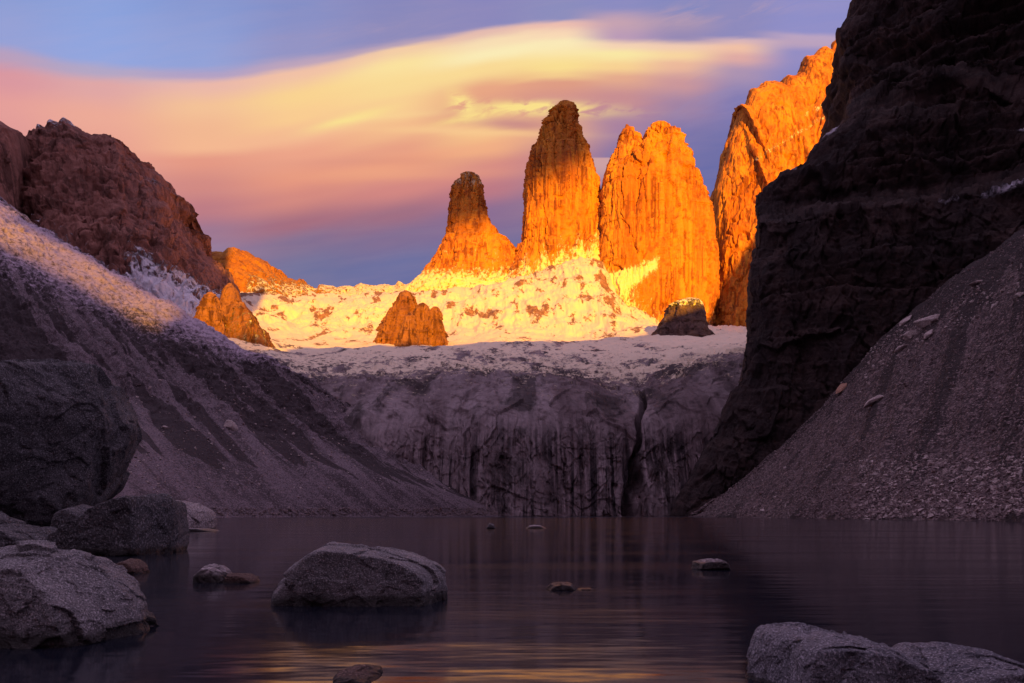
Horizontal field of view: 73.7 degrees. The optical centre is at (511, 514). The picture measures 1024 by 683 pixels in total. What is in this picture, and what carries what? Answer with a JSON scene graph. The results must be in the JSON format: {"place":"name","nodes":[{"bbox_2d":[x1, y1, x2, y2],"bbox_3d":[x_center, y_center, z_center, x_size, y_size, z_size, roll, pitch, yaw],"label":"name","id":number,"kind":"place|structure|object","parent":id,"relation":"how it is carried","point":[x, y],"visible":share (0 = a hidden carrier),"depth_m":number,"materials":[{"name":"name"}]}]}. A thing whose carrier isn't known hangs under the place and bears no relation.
{"place":"outdoors","nodes":[
{"label":"outdoors","id":0,"kind":"place"},
{"bbox_2d":[0,121,32,212],"bbox_3d":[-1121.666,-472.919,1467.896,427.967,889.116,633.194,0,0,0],"label":"mountain","id":1,"kind":"structure","parent":0,"point":[15,150],"depth_m":1348.52,"materials":[{"name":"red stone"}]},
{"bbox_2d":[20,117,241,317],"bbox_3d":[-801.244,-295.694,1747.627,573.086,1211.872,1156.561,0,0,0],"label":"mountain","id":2,"kind":"structure","parent":0,"point":[117,205],"depth_m":1378.71,"materials":[{"name":"red stone"}]},
{"bbox_2d":[0,197,503,517],"bbox_3d":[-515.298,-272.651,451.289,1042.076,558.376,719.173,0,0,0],"label":"hill","id":3,"kind":"structure","parent":0,"point":[61,299],"depth_m":466.81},
{"bbox_2d":[224,420,237,430],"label":"rock","id":4,"kind":"object","parent":3,"relation":"on","point":[230,424],"visible":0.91,"depth_m":423.26,"materials":[{"name":"stone"}]},
{"bbox_2d":[102,349,449,489],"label":"rubble","id":5,"kind":"object","parent":3,"relation":"on","point":[246,422],"visible":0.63,"depth_m":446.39,"materials":[{"name":"stone"}]},
{"bbox_2d":[209,507,503,516],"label":"rubble","id":6,"kind":"object","parent":3,"relation":"on","point":[437,509],"visible":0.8,"depth_m":417.84,"materials":[{"name":"stone"}]},
{"bbox_2d":[212,247,409,297],"bbox_3d":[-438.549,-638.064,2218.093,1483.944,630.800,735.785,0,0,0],"label":"mountain","id":7,"kind":"structure","parent":0,"point":[250,272],"depth_m":2070.64,"materials":[{"name":"orange stone"}]},
{"bbox_2d":[0,0,851,287],"label":"sky","id":8,"kind":"structure","parent":0,"point":[326,142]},
{"bbox_2d":[398,171,515,291],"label":"mountain","id":9,"kind":"structure","parent":0,"point":[475,248],"depth_m":2147.82,"materials":[{"name":"stone"}]},
{"bbox_2d":[228,256,746,396],"bbox_3d":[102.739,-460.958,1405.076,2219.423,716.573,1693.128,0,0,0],"label":"snow field","id":10,"kind":"structure","parent":0,"point":[579,321],"depth_m":1400.58,"materials":[{"name":"white snow"}]},
{"bbox_2d":[194,283,275,347],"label":"rock outcrop","id":11,"kind":"object","parent":10,"relation":"on","point":[228,314],"visible":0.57,"depth_m":1107.52,"materials":[{"name":"orange stone"}]},
{"bbox_2d":[373,290,448,346],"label":"rock outcrop","id":12,"kind":"object","parent":10,"relation":"on","point":[407,320],"visible":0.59,"depth_m":1362.54,"materials":[{"name":"orange stone"}]},
{"bbox_2d":[651,297,714,336],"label":"rock outcrop","id":13,"kind":"object","parent":10,"relation":"on","point":[685,316],"visible":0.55,"depth_m":1429.01,"materials":[{"name":"grey stone"}]},
{"bbox_2d":[0,516,1023,682],"bbox_3d":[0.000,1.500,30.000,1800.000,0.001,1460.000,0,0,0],"label":"lake","id":14,"kind":"structure","parent":0,"point":[652,606],"depth_m":11.64,"materials":[{"name":"black liquid"}]},
{"bbox_2d":[0,511,25,524],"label":"boulder","id":15,"kind":"object","parent":14,"relation":"in","point":[5,519],"visible":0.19,"depth_m":28.53,"materials":[{"name":"grey stone"}]},
{"bbox_2d":[0,523,57,546],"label":"boulder","id":16,"kind":"object","parent":14,"relation":"in","point":[11,533],"visible":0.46,"depth_m":25.07,"materials":[{"name":"grey stone"}]},
{"bbox_2d":[0,359,142,526],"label":"boulder","id":17,"kind":"object","parent":14,"relation":"in","point":[71,435],"visible":0.9,"depth_m":34.39,"materials":[{"name":"grey stone"}]},
{"bbox_2d":[50,504,92,527],"bbox_3d":[-18.578,0.790,29.489,1.914,2.476,2.669,0,0,0],"label":"boulder","id":18,"kind":"object","parent":14,"relation":"in","point":[62,517],"visible":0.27,"depth_m":28.27,"materials":[{"name":"grey stone"}]},
{"bbox_2d":[0,540,158,648],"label":"boulder","id":19,"kind":"object","parent":14,"relation":"in","point":[52,595],"visible":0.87,"depth_m":7.98,"materials":[{"name":"stone"}]},
{"bbox_2d":[41,493,189,555],"bbox_3d":[-15.568,0.616,27.052,4.478,2.942,5.161,0,0,0],"label":"boulder","id":20,"kind":"object","parent":14,"relation":"in","point":[132,525],"visible":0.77,"depth_m":24.67,"materials":[{"name":"grey stone"}]},
{"bbox_2d":[117,558,149,573],"bbox_3d":[-9.745,1.414,17.505,0.678,0.589,0.846,0,0,0],"label":"rock","id":21,"kind":"object","parent":14,"relation":"in","point":[134,566],"visible":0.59,"depth_m":17.32,"materials":[{"name":"brown stone"}]},
{"bbox_2d":[176,500,216,528],"bbox_3d":[-34.133,0.280,66.026,10.329,3.550,8.953,0,0,0],"label":"boulder","id":22,"kind":"object","parent":14,"relation":"in","point":[200,515],"visible":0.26,"depth_m":64.73,"materials":[{"name":"grey stone"}]},
{"bbox_2d":[189,528,219,530],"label":"rock","id":23,"kind":"object","parent":14,"relation":"in","point":[199,529],"visible":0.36,"depth_m":60.90,"materials":[{"name":"grey stone"}]},
{"bbox_2d":[192,564,259,582],"bbox_3d":[-6.385,1.410,15.353,1.567,0.606,1.030,0,0,0],"label":"rock","id":24,"kind":"object","parent":14,"relation":"in","point":[213,573],"visible":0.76,"depth_m":14.98,"materials":[{"name":"grey stone"}]},
{"bbox_2d":[333,664,383,682],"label":"rock","id":25,"kind":"object","parent":14,"relation":"in","point":[361,673],"visible":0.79,"depth_m":6.21,"materials":[{"name":"grey stone"}]},
{"bbox_2d":[270,542,447,606],"bbox_3d":[-2.719,1.254,12.272,3.217,1.529,2.524,0,0,0],"label":"boulder","id":26,"kind":"object","parent":14,"relation":"in","point":[333,574],"visible":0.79,"depth_m":11.17,"materials":[{"name":"stone"}]},
{"bbox_2d":[486,523,495,528],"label":"rock","id":27,"kind":"object","parent":14,"relation":"in","point":[490,526],"visible":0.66,"depth_m":71.46,"materials":[{"name":"grey stone"}]},
{"bbox_2d":[526,525,544,527],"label":"rock","id":28,"kind":"object","parent":14,"relation":"in","point":[535,526],"visible":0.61,"depth_m":73.24,"materials":[{"name":"grey stone"}]},
{"bbox_2d":[546,582,575,590],"bbox_3d":[0.996,1.538,13.804,0.716,0.351,0.741,0,0,0],"label":"rock","id":29,"kind":"object","parent":14,"relation":"in","point":[561,586],"visible":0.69,"depth_m":13.47,"materials":[{"name":"grey stone"}]},
{"bbox_2d":[578,588,592,589],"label":"rock","id":30,"kind":"object","parent":14,"relation":"in","point":[585,588],"visible":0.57,"depth_m":13.63,"materials":[{"name":"stone"}]},
{"bbox_2d":[691,558,729,569],"bbox_3d":[5.487,1.455,18.909,1.101,0.488,1.032,0,0,0],"label":"rock","id":31,"kind":"object","parent":14,"relation":"in","point":[710,564],"visible":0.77,"depth_m":18.45,"materials":[{"name":"grey stone"}]},
{"bbox_2d":[745,622,941,682],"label":"boulder","id":32,"kind":"object","parent":14,"relation":"in","point":[791,652],"visible":0.99,"depth_m":5.67,"materials":[{"name":"stone"}]},
{"bbox_2d":[892,641,1023,682],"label":"boulder","id":33,"kind":"object","parent":14,"relation":"in","point":[947,662],"visible":0.74,"depth_m":5.66,"materials":[{"name":"stone"}]},
{"bbox_2d":[321,367,741,516],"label":"cliff","id":34,"kind":"structure","parent":0,"point":[558,449],"depth_m":506.42,"materials":[{"name":"grey stone"}]},
{"bbox_2d":[504,100,601,280],"bbox_3d":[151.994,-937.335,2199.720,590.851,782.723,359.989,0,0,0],"label":"mountain","id":35,"kind":"structure","parent":0,"point":[561,218],"depth_m":2118.73,"materials":[{"name":"stone"}]},
{"bbox_2d":[598,120,719,325],"bbox_3d":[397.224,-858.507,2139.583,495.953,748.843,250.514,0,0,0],"label":"mountain","id":36,"kind":"structure","parent":0,"point":[658,246],"depth_m":2045.22,"materials":[{"name":"stone"}]},
{"bbox_2d":[710,40,836,326],"bbox_3d":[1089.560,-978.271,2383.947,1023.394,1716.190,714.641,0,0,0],"label":"mountain","id":37,"kind":"structure","parent":0,"point":[776,127],"depth_m":2217.27,"materials":[{"name":"stone"}]},
{"bbox_2d":[670,0,1023,516],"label":"cliff","id":38,"kind":"structure","parent":0,"point":[894,199],"depth_m":459.50,"materials":[{"name":"black stone"}]},
{"bbox_2d":[689,228,1023,521],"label":"hill","id":39,"kind":"structure","parent":0,"point":[905,364],"depth_m":270.50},
{"bbox_2d":[836,383,846,393],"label":"rock","id":40,"kind":"object","parent":39,"relation":"on","point":[840,388],"visible":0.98,"depth_m":373.28,"materials":[{"name":"red stone"}]},
{"bbox_2d":[851,483,861,488],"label":"rock","id":41,"kind":"object","parent":39,"relation":"on","point":[857,485],"visible":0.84,"depth_m":232.89,"materials":[{"name":"stone"}]},
{"bbox_2d":[690,232,1023,520],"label":"rubble","id":42,"kind":"object","parent":39,"relation":"on","point":[978,456],"visible":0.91,"depth_m":255.78,"materials":[{"name":"stone"}]},
{"bbox_2d":[864,395,883,407],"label":"rock","id":43,"kind":"object","parent":39,"relation":"on","point":[870,402],"visible":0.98,"depth_m":296.29,"materials":[{"name":"stone"}]},
{"bbox_2d":[894,344,908,352],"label":"rock","id":44,"kind":"object","parent":39,"relation":"on","point":[899,348],"visible":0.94,"depth_m":322.01,"materials":[{"name":"stone"}]},
{"bbox_2d":[899,315,911,325],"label":"rock","id":45,"kind":"object","parent":39,"relation":"on","point":[905,321],"visible":1,"depth_m":346.99,"materials":[{"name":"stone"}]},
{"bbox_2d":[903,331,916,339],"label":"rock","id":46,"kind":"object","parent":39,"relation":"on","point":[907,335],"visible":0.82,"depth_m":324.32,"materials":[{"name":"stone"}]},
{"bbox_2d":[799,453,1023,520],"bbox_3d":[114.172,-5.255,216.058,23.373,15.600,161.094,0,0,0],"label":"rubble","id":47,"kind":"object","parent":39,"relation":"on","point":[940,505],"visible":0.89,"depth_m":189.00,"materials":[{"name":"stone"}]},
{"bbox_2d":[913,314,939,328],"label":"rock","id":48,"kind":"object","parent":39,"relation":"on","point":[923,322],"visible":0.81,"depth_m":314.15,"materials":[{"name":"stone"}]},
{"bbox_2d":[923,329,932,338],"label":"rock","id":49,"kind":"object","parent":39,"relation":"on","point":[929,333],"visible":1,"depth_m":304.27,"materials":[{"name":"stone"}]},
{"bbox_2d":[860,263,1023,377],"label":"rubble","id":50,"kind":"object","parent":39,"relation":"on","point":[974,317],"visible":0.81,"depth_m":305.11,"materials":[{"name":"stone"}]},
{"bbox_2d":[968,280,982,285],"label":"rock","id":51,"kind":"object","parent":39,"relation":"on","point":[974,283],"visible":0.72,"depth_m":303.53,"materials":[{"name":"stone"}]},
{"bbox_2d":[1014,292,1023,297],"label":"rock","id":52,"kind":"object","parent":39,"relation":"on","point":[1018,294],"visible":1,"depth_m":255.55,"materials":[{"name":"stone"}]}
]}

